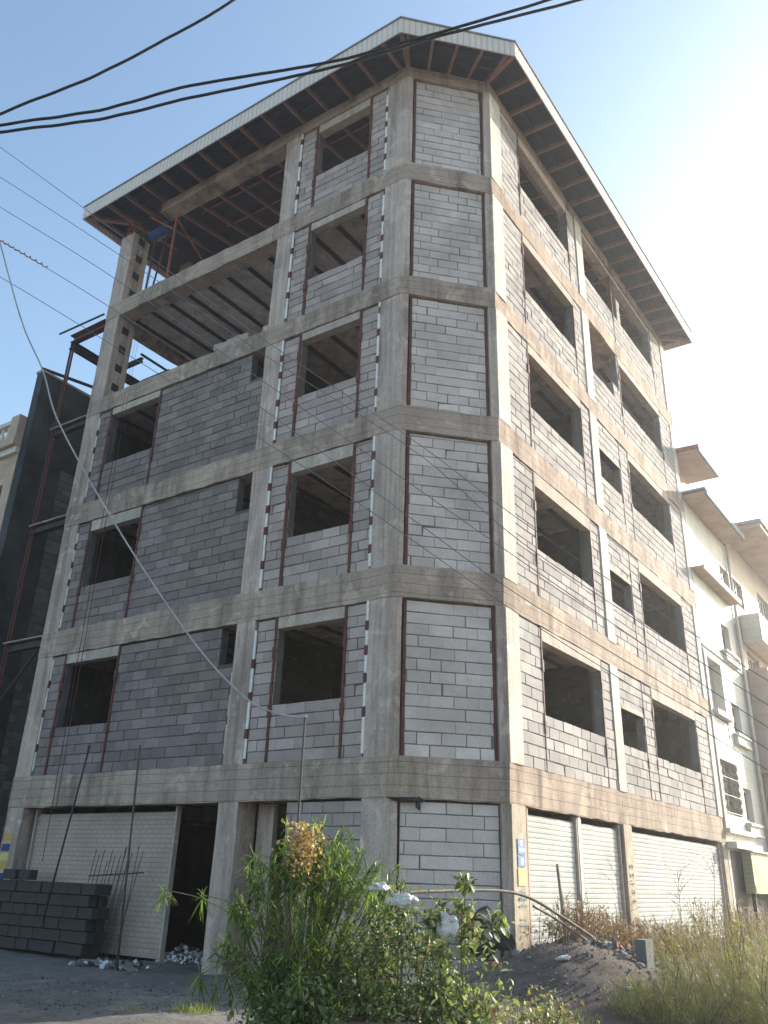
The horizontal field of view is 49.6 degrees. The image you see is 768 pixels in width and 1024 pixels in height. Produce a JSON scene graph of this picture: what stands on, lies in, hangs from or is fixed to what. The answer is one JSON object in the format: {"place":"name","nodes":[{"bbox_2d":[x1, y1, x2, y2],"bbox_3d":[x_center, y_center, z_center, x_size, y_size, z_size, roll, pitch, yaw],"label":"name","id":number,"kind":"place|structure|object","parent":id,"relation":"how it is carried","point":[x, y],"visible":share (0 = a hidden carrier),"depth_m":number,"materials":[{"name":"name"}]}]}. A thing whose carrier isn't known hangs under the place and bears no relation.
{"place":"outdoors","nodes":[
{"label":"outdoors","id":0,"kind":"place"},
{"bbox_2d":[0,0,234,115],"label":"power cable","id":1,"kind":"object","parent":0,"point":[121,62],"visible":1,"depth_m":9.59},
{"bbox_2d":[0,976,250,1015],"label":"gravel","id":2,"kind":"structure","parent":0,"point":[98,1006],"depth_m":10.67,"materials":[{"name":"gravel"}]},
{"bbox_2d":[0,0,551,126],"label":"power cable","id":3,"kind":"object","parent":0,"point":[275,71],"visible":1,"depth_m":9.50,"materials":[{"name":"rubber"}]},
{"bbox_2d":[0,0,582,133],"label":"power cable","id":4,"kind":"object","parent":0,"point":[289,76],"visible":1,"depth_m":9.47,"materials":[{"name":"rubber"}]},
{"bbox_2d":[0,932,767,1023],"bbox_3d":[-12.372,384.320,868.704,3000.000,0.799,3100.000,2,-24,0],"label":"ground","id":5,"kind":"structure","parent":0,"point":[25,967],"depth_m":11.01,"materials":[{"name":"soil"}]},
{"bbox_2d":[0,935,3,946],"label":"concrete block","id":6,"kind":"object","parent":5,"relation":"on","point":[1,938],"depth_m":16.26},
{"bbox_2d":[0,924,8,935],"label":"concrete block","id":7,"kind":"object","parent":6,"relation":"on","point":[4,930],"depth_m":16.31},
{"bbox_2d":[0,913,14,923],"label":"concrete block","id":8,"kind":"object","parent":7,"relation":"on","point":[3,917],"depth_m":16.45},
{"bbox_2d":[0,902,17,912],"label":"concrete block","id":9,"kind":"object","parent":8,"relation":"on","point":[6,907],"depth_m":16.51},
{"bbox_2d":[0,891,18,901],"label":"concrete block","id":10,"kind":"object","parent":9,"relation":"on","point":[5,896],"depth_m":16.61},
{"bbox_2d":[3,880,17,890],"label":"concrete block","id":11,"kind":"object","parent":10,"relation":"on","point":[9,885],"depth_m":16.64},
{"bbox_2d":[1,936,20,948],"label":"concrete block","id":12,"kind":"object","parent":5,"relation":"on","point":[8,941],"depth_m":16.09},
{"bbox_2d":[7,925,21,936],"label":"concrete block","id":13,"kind":"object","parent":12,"relation":"on","point":[13,930],"depth_m":16.13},
{"bbox_2d":[6,914,27,924],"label":"concrete block","id":14,"kind":"object","parent":13,"relation":"on","point":[13,919],"depth_m":16.27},
{"bbox_2d":[12,903,31,913],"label":"concrete block","id":15,"kind":"object","parent":14,"relation":"on","point":[18,908],"depth_m":16.30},
{"bbox_2d":[10,892,23,902],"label":"concrete block","id":16,"kind":"object","parent":15,"relation":"on","point":[16,896],"depth_m":16.42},
{"bbox_2d":[16,881,29,891],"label":"concrete block","id":17,"kind":"object","parent":16,"relation":"on","point":[22,885],"depth_m":16.46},
{"bbox_2d":[18,869,37,879],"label":"concrete block","id":18,"kind":"object","parent":17,"relation":"on","point":[25,874],"depth_m":16.64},
{"bbox_2d":[0,414,26,532],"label":"balustraded house","id":19,"kind":"structure","parent":5,"relation":"on","point":[13,429],"depth_m":23.80,"materials":[{"name":"beige paint"}]},
{"bbox_2d":[14,938,29,949],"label":"concrete block","id":20,"kind":"object","parent":5,"relation":"on","point":[21,943],"depth_m":15.90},
{"bbox_2d":[19,926,39,938],"bbox_3d":[-6.812,8.093,15.990,0.390,0.186,0.190,-13,-28,31],"label":"concrete block","id":21,"kind":"object","parent":20,"relation":"on","point":[26,931],"depth_m":15.92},
{"bbox_2d":[19,915,38,925],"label":"concrete block","id":22,"kind":"object","parent":21,"relation":"on","point":[25,920],"depth_m":16.07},
{"bbox_2d":[24,904,44,914],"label":"concrete block","id":23,"kind":"object","parent":22,"relation":"on","point":[31,909],"depth_m":16.09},
{"bbox_2d":[22,892,35,902],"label":"concrete block","id":24,"kind":"object","parent":23,"relation":"on","point":[29,897],"depth_m":16.22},
{"bbox_2d":[28,881,42,891],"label":"concrete block","id":25,"kind":"object","parent":24,"relation":"on","point":[35,886],"depth_m":16.25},
{"bbox_2d":[27,939,40,950],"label":"concrete block","id":26,"kind":"object","parent":5,"relation":"on","point":[33,944],"depth_m":15.71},
{"bbox_2d":[32,928,50,939],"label":"concrete block","id":27,"kind":"object","parent":26,"relation":"on","point":[39,933],"depth_m":15.72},
{"bbox_2d":[30,916,50,927],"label":"concrete block","id":28,"kind":"object","parent":27,"relation":"on","point":[37,921],"depth_m":15.84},
{"bbox_2d":[37,904,54,915],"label":"concrete block","id":29,"kind":"object","parent":28,"relation":"on","point":[41,910],"depth_m":15.91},
{"bbox_2d":[35,893,52,903],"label":"concrete block","id":30,"kind":"object","parent":29,"relation":"on","point":[41,898],"depth_m":16.01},
{"bbox_2d":[41,882,61,892],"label":"concrete block","id":31,"kind":"object","parent":30,"relation":"on","point":[46,887],"depth_m":16.08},
{"bbox_2d":[39,940,59,952],"bbox_3d":[-6.246,8.135,15.548,0.390,0.186,0.190,-14,-28,32],"label":"concrete block","id":32,"kind":"object","parent":5,"relation":"on","point":[47,946],"depth_m":15.47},
{"bbox_2d":[45,929,62,940],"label":"concrete block","id":33,"kind":"object","parent":32,"relation":"on","point":[52,935],"depth_m":15.51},
{"bbox_2d":[44,917,63,928],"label":"concrete block","id":34,"kind":"object","parent":33,"relation":"on","point":[51,922],"depth_m":15.63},
{"bbox_2d":[49,905,63,916],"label":"concrete block","id":35,"kind":"object","parent":34,"relation":"on","point":[56,910],"depth_m":15.68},
{"bbox_2d":[49,894,62,904],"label":"concrete block","id":36,"kind":"object","parent":35,"relation":"on","point":[55,899],"depth_m":15.79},
{"bbox_2d":[53,882,67,893],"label":"concrete block","id":37,"kind":"object","parent":36,"relation":"on","point":[60,888],"depth_m":15.82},
{"bbox_2d":[54,942,69,954],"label":"concrete block","id":38,"kind":"object","parent":5,"relation":"on","point":[61,947],"depth_m":15.30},
{"bbox_2d":[59,930,72,942],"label":"concrete block","id":39,"kind":"object","parent":38,"relation":"on","point":[66,935],"depth_m":15.32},
{"bbox_2d":[58,918,76,929],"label":"concrete block","id":40,"kind":"object","parent":39,"relation":"on","point":[64,923],"depth_m":15.46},
{"bbox_2d":[62,906,78,917],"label":"concrete block","id":41,"kind":"object","parent":40,"relation":"on","point":[70,911],"depth_m":15.46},
{"bbox_2d":[62,894,75,905],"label":"concrete block","id":42,"kind":"object","parent":41,"relation":"on","point":[68,899],"depth_m":15.62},
{"bbox_2d":[66,883,82,894],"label":"concrete block","id":43,"kind":"object","parent":42,"relation":"on","point":[74,888],"depth_m":15.62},
{"bbox_2d":[42,745,90,919],"bbox_3d":[-5.997,6.008,15.737,0.348,3.113,0.036,2,-24,0],"label":"steel rod","id":44,"kind":"object","parent":5,"relation":"on","point":[50,892],"visible":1,"depth_m":15.69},
{"bbox_2d":[67,943,90,955],"bbox_3d":[-5.564,7.972,15.129,0.390,0.186,0.190,-13,-28,31],"label":"concrete block","id":45,"kind":"object","parent":5,"relation":"on","point":[75,949],"depth_m":15.05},
{"bbox_2d":[72,931,94,943],"bbox_3d":[-5.486,7.770,15.161,0.390,0.186,0.190,-14,-29,32],"label":"concrete block","id":46,"kind":"object","parent":45,"relation":"on","point":[82,937],"depth_m":15.08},
{"bbox_2d":[70,919,93,931],"bbox_3d":[-5.558,7.606,15.292,0.390,0.186,0.190,-13,-28,30],"label":"concrete block","id":47,"kind":"object","parent":46,"relation":"on","point":[84,925],"depth_m":15.21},
{"bbox_2d":[77,907,100,919],"bbox_3d":[-5.450,7.412,15.339,0.390,0.186,0.190,-13,-28,30],"label":"concrete block","id":48,"kind":"object","parent":47,"relation":"on","point":[90,913],"depth_m":15.26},
{"bbox_2d":[74,895,96,906],"bbox_3d":[-5.552,7.242,15.457,0.390,0.186,0.190,-14,-28,31],"label":"concrete block","id":49,"kind":"object","parent":48,"relation":"on","point":[84,901],"depth_m":15.37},
{"bbox_2d":[81,884,103,894],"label":"concrete block","id":50,"kind":"object","parent":49,"relation":"on","point":[92,889],"depth_m":15.41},
{"bbox_2d":[0,313,169,699],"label":"steel stair frame","id":51,"kind":"object","parent":5,"relation":"on","point":[43,527],"visible":0.59,"depth_m":22.48,"materials":[{"name":"metal"}]},
{"bbox_2d":[89,944,100,955],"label":"concrete block","id":52,"kind":"object","parent":5,"relation":"on","point":[96,949],"depth_m":15.20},
{"bbox_2d":[86,931,105,943],"bbox_3d":[-5.353,7.850,15.334,0.390,0.186,0.190,-12,-27,29],"label":"concrete block","id":53,"kind":"object","parent":52,"relation":"on","point":[100,937],"depth_m":15.22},
{"bbox_2d":[88,919,104,930],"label":"concrete block","id":54,"kind":"object","parent":53,"relation":"on","point":[99,925],"depth_m":15.37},
{"bbox_2d":[91,907,109,918],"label":"concrete block","id":55,"kind":"object","parent":54,"relation":"on","point":[102,910],"depth_m":15.41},
{"bbox_2d":[88,895,107,906],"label":"concrete block","id":56,"kind":"object","parent":55,"relation":"on","point":[99,901],"depth_m":15.53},
{"bbox_2d":[102,884,111,894],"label":"concrete block","id":57,"kind":"object","parent":56,"relation":"on","point":[106,889],"depth_m":15.55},
{"bbox_2d":[69,846,143,960],"bbox_3d":[-5.138,7.233,15.444,1.502,1.938,0.312,-14,-28,31],"label":"rebar mat","id":58,"kind":"object","parent":5,"relation":"on","point":[120,873],"visible":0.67,"depth_m":15.38,"materials":[{"name":"metal"}]},
{"bbox_2d":[68,957,162,969],"bbox_3d":[-4.598,7.732,14.194,1.548,0.196,1.135,2,-24,0],"label":"rubble heap","id":59,"kind":"object","parent":5,"relation":"on","point":[103,964],"visible":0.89,"depth_m":14.01,"materials":[{"name":"stone"}]},
{"bbox_2d":[0,367,255,846],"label":"party wall","id":60,"kind":"structure","parent":5,"relation":"on","point":[41,567],"depth_m":23.11,"materials":[{"name":"concrete"}]},
{"bbox_2d":[116,745,140,968],"bbox_3d":[-4.447,5.949,14.474,0.036,3.645,0.261,-10,-26,24],"label":"steel rod","id":61,"kind":"object","parent":5,"relation":"on","point":[126,875],"visible":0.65,"depth_m":14.43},
{"bbox_2d":[121,964,138,971],"bbox_3d":[-4.215,7.527,13.714,0.140,0.030,0.800,14,-26,-25],"label":"board","id":62,"kind":"object","parent":5,"relation":"on","point":[127,967],"visible":0.93,"depth_m":13.62,"materials":[{"name":"brown wood"}]},
{"bbox_2d":[152,943,202,963],"bbox_3d":[-3.619,8.112,15.277,1.279,0.332,0.905,2,-24,0],"label":"rubble heap","id":63,"kind":"object","parent":5,"relation":"on","point":[173,956],"visible":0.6,"depth_m":15.10,"materials":[{"name":"white stone"}]},
{"bbox_2d":[171,1000,217,1014],"bbox_3d":[-2.234,5.804,9.777,0.597,0.181,0.562,-7,-25,19],"label":"grass tuft","id":64,"kind":"object","parent":5,"relation":"on","point":[186,1009],"visible":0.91,"depth_m":9.70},
{"bbox_2d":[150,816,407,1023],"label":"oleander shrub","id":65,"kind":"object","parent":5,"relation":"on","point":[306,859],"visible":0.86,"depth_m":8.27,"materials":[{"name":"green plant"}]},
{"bbox_2d":[292,715,306,922],"bbox_3d":[-1.206,4.581,11.079,0.123,3.695,0.040,2,-24,0],"label":"mast","id":66,"kind":"object","parent":5,"relation":"on","point":[301,768],"visible":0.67,"depth_m":11.52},
{"bbox_2d":[0,242,303,718],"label":"service cable","id":67,"kind":"object","parent":66,"relation":"hanging from","point":[196,645],"visible":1,"depth_m":13.41,"materials":[{"name":"rubber"}]},
{"bbox_2d":[222,925,440,1023],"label":"ivy bush","id":68,"kind":"object","parent":5,"relation":"on","point":[320,992],"visible":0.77,"depth_m":7.39,"materials":[{"name":"green plant"}]},
{"bbox_2d":[0,16,735,984],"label":"unfinished building","id":69,"kind":"structure","parent":5,"relation":"on","point":[434,246],"depth_m":18.18,"materials":[{"name":"concrete"}]},
{"bbox_2d":[42,207,202,861],"bbox_3d":[-5.888,-0.539,21.381,3.833,17.700,1.854,10,-25,-17],"label":"hoist","id":70,"kind":"object","parent":69,"relation":"hanging from","point":[166,229],"visible":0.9,"depth_m":23.47,"materials":[{"name":"blue metal"}]},
{"bbox_2d":[386,797,425,801],"bbox_3d":[0.350,4.568,13.195,0.669,0.086,0.086,6,-24,-10],"label":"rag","id":71,"kind":"object","parent":69,"relation":"hanging from","point":[406,799],"visible":1,"depth_m":13.17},
{"bbox_2d":[335,1018,419,1023],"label":"terracotta pot","id":72,"kind":"object","parent":5,"relation":"on","point":[354,1021],"visible":0.55,"depth_m":7.12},
{"bbox_2d":[308,884,474,1023],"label":"vine bush","id":73,"kind":"object","parent":5,"relation":"on","point":[390,938],"visible":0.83,"depth_m":7.64,"materials":[{"name":"green plant"}]},
{"bbox_2d":[366,882,389,892],"bbox_3d":[-0.058,3.580,7.924,0.232,0.101,0.153,2,-24,0],"label":"plastic bag","id":74,"kind":"object","parent":73,"relation":"on","point":[373,886],"visible":1,"depth_m":7.88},
{"bbox_2d":[385,892,418,910],"bbox_3d":[0.170,3.660,7.802,0.255,0.161,0.238,20,-30,-36],"label":"plastic bag","id":75,"kind":"object","parent":73,"relation":"on","point":[405,901],"visible":0.98,"depth_m":7.76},
{"bbox_2d":[436,912,458,940],"bbox_3d":[0.590,3.856,7.731,0.207,0.247,0.172,2,-24,0],"label":"plastic bag","id":76,"kind":"object","parent":73,"relation":"hanging from","point":[447,929],"visible":0.95,"depth_m":7.68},
{"bbox_2d":[374,863,425,1018],"bbox_3d":[0.173,4.376,8.231,0.624,1.656,0.337,2,-24,0],"label":"oleander shoot","id":77,"kind":"object","parent":5,"relation":"on","point":[402,886],"visible":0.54,"depth_m":8.45,"materials":[{"name":"green plant"}]},
{"bbox_2d":[392,872,524,1023],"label":"leafy sapling","id":78,"kind":"object","parent":5,"relation":"on","point":[479,1014],"visible":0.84,"depth_m":7.70,"materials":[{"name":"green plant"}]},
{"bbox_2d":[459,906,515,960],"bbox_3d":[1.562,6.293,12.418,0.857,0.736,0.488,6,-24,-10],"label":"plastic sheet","id":79,"kind":"object","parent":5,"relation":"on","point":[506,944],"visible":0.48,"depth_m":12.32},
{"bbox_2d":[394,889,592,937],"bbox_3d":[1.537,5.324,10.987,3.706,0.611,0.114,20,-29,-35],"label":"bent pipe","id":80,"kind":"object","parent":5,"relation":"on","point":[518,894],"visible":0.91,"depth_m":11.25,"materials":[{"name":"grey metal"}]},
{"bbox_2d":[481,978,599,1023],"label":"weed clump","id":81,"kind":"object","parent":5,"relation":"on","point":[539,1019],"visible":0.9,"depth_m":7.97,"materials":[{"name":"green plant"}]},
{"bbox_2d":[532,905,586,940],"bbox_3d":[2.468,5.768,11.647,1.123,0.463,0.037,20,-30,-35],"label":"bent pipe","id":82,"kind":"object","parent":5,"relation":"on","point":[560,922],"visible":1,"depth_m":11.64,"materials":[{"name":"grey metal"}]},
{"bbox_2d":[556,864,567,942],"bbox_3d":[2.796,6.288,12.790,0.220,1.598,0.076,2,-24,0],"label":"wooden stake","id":83,"kind":"object","parent":5,"relation":"on","point":[559,883],"visible":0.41,"depth_m":12.92,"materials":[{"name":"brown wood"}]},
{"bbox_2d":[555,955,570,960],"bbox_3d":[2.425,6.075,11.304,0.237,0.075,0.185,-31,-47,31],"label":"plaster lump","id":84,"kind":"object","parent":5,"relation":"on","point":[564,958],"visible":1,"depth_m":11.25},
{"bbox_2d":[520,888,644,951],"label":"dry weeds","id":85,"kind":"object","parent":5,"relation":"on","point":[597,930],"visible":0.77,"depth_m":12.94,"materials":[{"name":"brown plant"}]},
{"bbox_2d":[540,933,665,969],"bbox_3d":[3.400,6.850,12.974,2.019,0.504,1.466,2,-24,0],"label":"rubble heap","id":86,"kind":"object","parent":5,"relation":"on","point":[612,944],"visible":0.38,"depth_m":12.65,"materials":[{"name":"stone"}]},
{"bbox_2d":[603,859,639,921],"bbox_3d":[4.391,7.346,15.355,0.678,1.718,0.312,-4,-24,13],"label":"dry stalk","id":87,"kind":"object","parent":5,"relation":"on","point":[617,891],"visible":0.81,"depth_m":15.46,"materials":[{"name":"brown plant"}]},
{"bbox_2d":[634,939,654,968],"bbox_3d":[3.792,6.553,12.029,0.160,0.650,0.320,-15,-29,33],"label":"concrete stump","id":88,"kind":"object","parent":5,"relation":"on","point":[642,946],"visible":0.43,"depth_m":12.00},
{"bbox_2d":[602,915,715,961],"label":"dry weeds","id":89,"kind":"object","parent":5,"relation":"on","point":[654,927],"visible":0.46,"depth_m":15.24,"materials":[{"name":"brown plant"}]},
{"bbox_2d":[598,956,742,1023],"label":"feathery bush","id":90,"kind":"object","parent":5,"relation":"on","point":[644,994],"visible":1,"depth_m":9.77,"materials":[{"name":"green plant"}]},
{"bbox_2d":[664,863,692,934],"bbox_3d":[6.264,8.299,17.420,0.620,1.753,0.489,2,-24,0],"label":"dry stalk","id":91,"kind":"object","parent":5,"relation":"on","point":[678,887],"visible":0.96,"depth_m":17.55,"materials":[{"name":"brown plant"}]},
{"bbox_2d":[623,444,767,934],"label":"apartment building","id":92,"kind":"structure","parent":5,"relation":"on","point":[712,528],"depth_m":26.85,"materials":[{"name":"paint"}]},
{"bbox_2d":[721,627,726,648],"bbox_3d":[11.376,4.294,28.012,0.060,0.890,0.960,-15,-29,33],"label":"window","id":93,"kind":"structure","parent":92,"relation":"in","point":[722,630],"depth_m":28.29,"materials":[{"name":"white glass"}]},
{"bbox_2d":[720,764,735,814],"bbox_3d":[10.021,8.158,24.564,0.060,1.460,1.960,-15,-29,33],"label":"window","id":94,"kind":"structure","parent":92,"relation":"in","point":[721,765],"depth_m":24.96,"materials":[{"name":"white glass"}]},
{"bbox_2d":[731,706,737,731],"bbox_3d":[11.262,6.710,26.892,0.060,0.900,0.940,-15,-29,33],"label":"window","id":95,"kind":"structure","parent":92,"relation":"in","point":[733,708],"depth_m":27.17,"materials":[{"name":"white glass"}]},
{"bbox_2d":[743,790,749,821],"bbox_3d":[11.191,9.127,25.834,0.060,0.940,0.860,-15,-29,33],"label":"window","id":96,"kind":"structure","parent":92,"relation":"in","point":[745,794],"depth_m":26.07,"materials":[{"name":"white glass"}]},
{"bbox_2d":[641,893,767,1023],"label":"feathery bush","id":97,"kind":"object","parent":5,"relation":"on","point":[730,967],"visible":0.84,"depth_m":10.51,"materials":[{"name":"green plant"}]},
{"bbox_2d":[688,837,736,944],"bbox_3d":[7.455,8.500,18.546,1.199,2.366,0.316,2,-24,0],"label":"dry stalk","id":98,"kind":"object","parent":5,"relation":"on","point":[714,877],"visible":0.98,"depth_m":18.72,"materials":[{"name":"brown plant"}]},
{"bbox_2d":[678,897,767,950],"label":"dry weeds","id":99,"kind":"object","parent":5,"relation":"on","point":[718,923],"visible":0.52,"depth_m":17.96,"materials":[{"name":"brown plant"}]},
{"bbox_2d":[686,885,767,995],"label":"bush","id":100,"kind":"object","parent":5,"relation":"on","point":[759,935],"visible":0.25,"depth_m":12.35,"materials":[{"name":"green plant"}]},
{"bbox_2d":[730,969,767,1023],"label":"feathery bush","id":101,"kind":"object","parent":5,"relation":"on","point":[761,1015],"visible":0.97,"depth_m":9.58,"materials":[{"name":"green plant"}]},
{"bbox_2d":[740,850,767,928],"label":"metal booth","id":102,"kind":"object","parent":5,"relation":"on","point":[755,866],"visible":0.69,"depth_m":23.58,"materials":[{"name":"white paint"}]},
{"bbox_2d":[0,147,767,680],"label":"thin wire","id":103,"kind":"object","parent":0,"point":[406,435],"visible":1,"depth_m":10.47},
{"bbox_2d":[0,207,767,727],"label":"thin wire","id":104,"kind":"object","parent":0,"point":[406,481],"visible":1,"depth_m":10.15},
{"bbox_2d":[0,277,767,770],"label":"thin wire","id":105,"kind":"object","parent":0,"point":[408,537],"visible":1,"depth_m":9.77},
{"bbox_2d":[0,240,767,749],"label":"thin wire","id":106,"kind":"object","parent":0,"point":[400,510],"visible":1,"depth_m":10.05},
{"bbox_2d":[0,177,767,704],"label":"thin wire","id":107,"kind":"object","parent":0,"point":[422,457],"visible":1,"depth_m":10.33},
{"bbox_2d":[0,0,767,526],"label":"sky","id":108,"kind":"structure","parent":0,"point":[666,101],"materials":[{"name":"blue"}]},
{"bbox_2d":[488,1002,604,1023],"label":"grass","id":109,"kind":"structure","parent":0,"point":[558,1014],"depth_m":9.63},
{"bbox_2d":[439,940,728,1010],"bbox_3d":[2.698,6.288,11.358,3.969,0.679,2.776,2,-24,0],"label":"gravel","id":110,"kind":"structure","parent":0,"point":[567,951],"depth_m":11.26,"materials":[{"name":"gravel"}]},
{"bbox_2d":[723,518,767,816],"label":"balconied building","id":111,"kind":"structure","parent":0,"point":[748,557],"depth_m":30.68,"materials":[{"name":"white paint"}]},
{"bbox_2d":[757,598,766,619],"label":"window","id":112,"kind":"structure","parent":111,"relation":"in","point":[762,610],"depth_m":34.73,"materials":[{"name":"glass"}]},
{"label":"concrete block","id":113,"kind":"object","parent":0,"visible":0},
{"bbox_2d":[213,341,226,351],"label":"concrete block","id":114,"kind":"structure","parent":113,"relation":"on","point":[218,346],"depth_m":20.45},
{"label":"concrete block","id":115,"kind":"object","parent":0,"visible":0},
{"bbox_2d":[234,332,251,342],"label":"concrete block","id":116,"kind":"structure","parent":115,"relation":"on","point":[243,336],"depth_m":20.08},
{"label":"concrete block","id":117,"kind":"object","parent":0,"visible":0},
{"bbox_2d":[0,880,3,889],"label":"concrete block","id":118,"kind":"object","parent":117,"relation":"on","point":[1,884],"depth_m":16.80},
{"bbox_2d":[2,869,18,878],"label":"concrete block","id":119,"kind":"object","parent":118,"relation":"on","point":[10,873],"depth_m":16.90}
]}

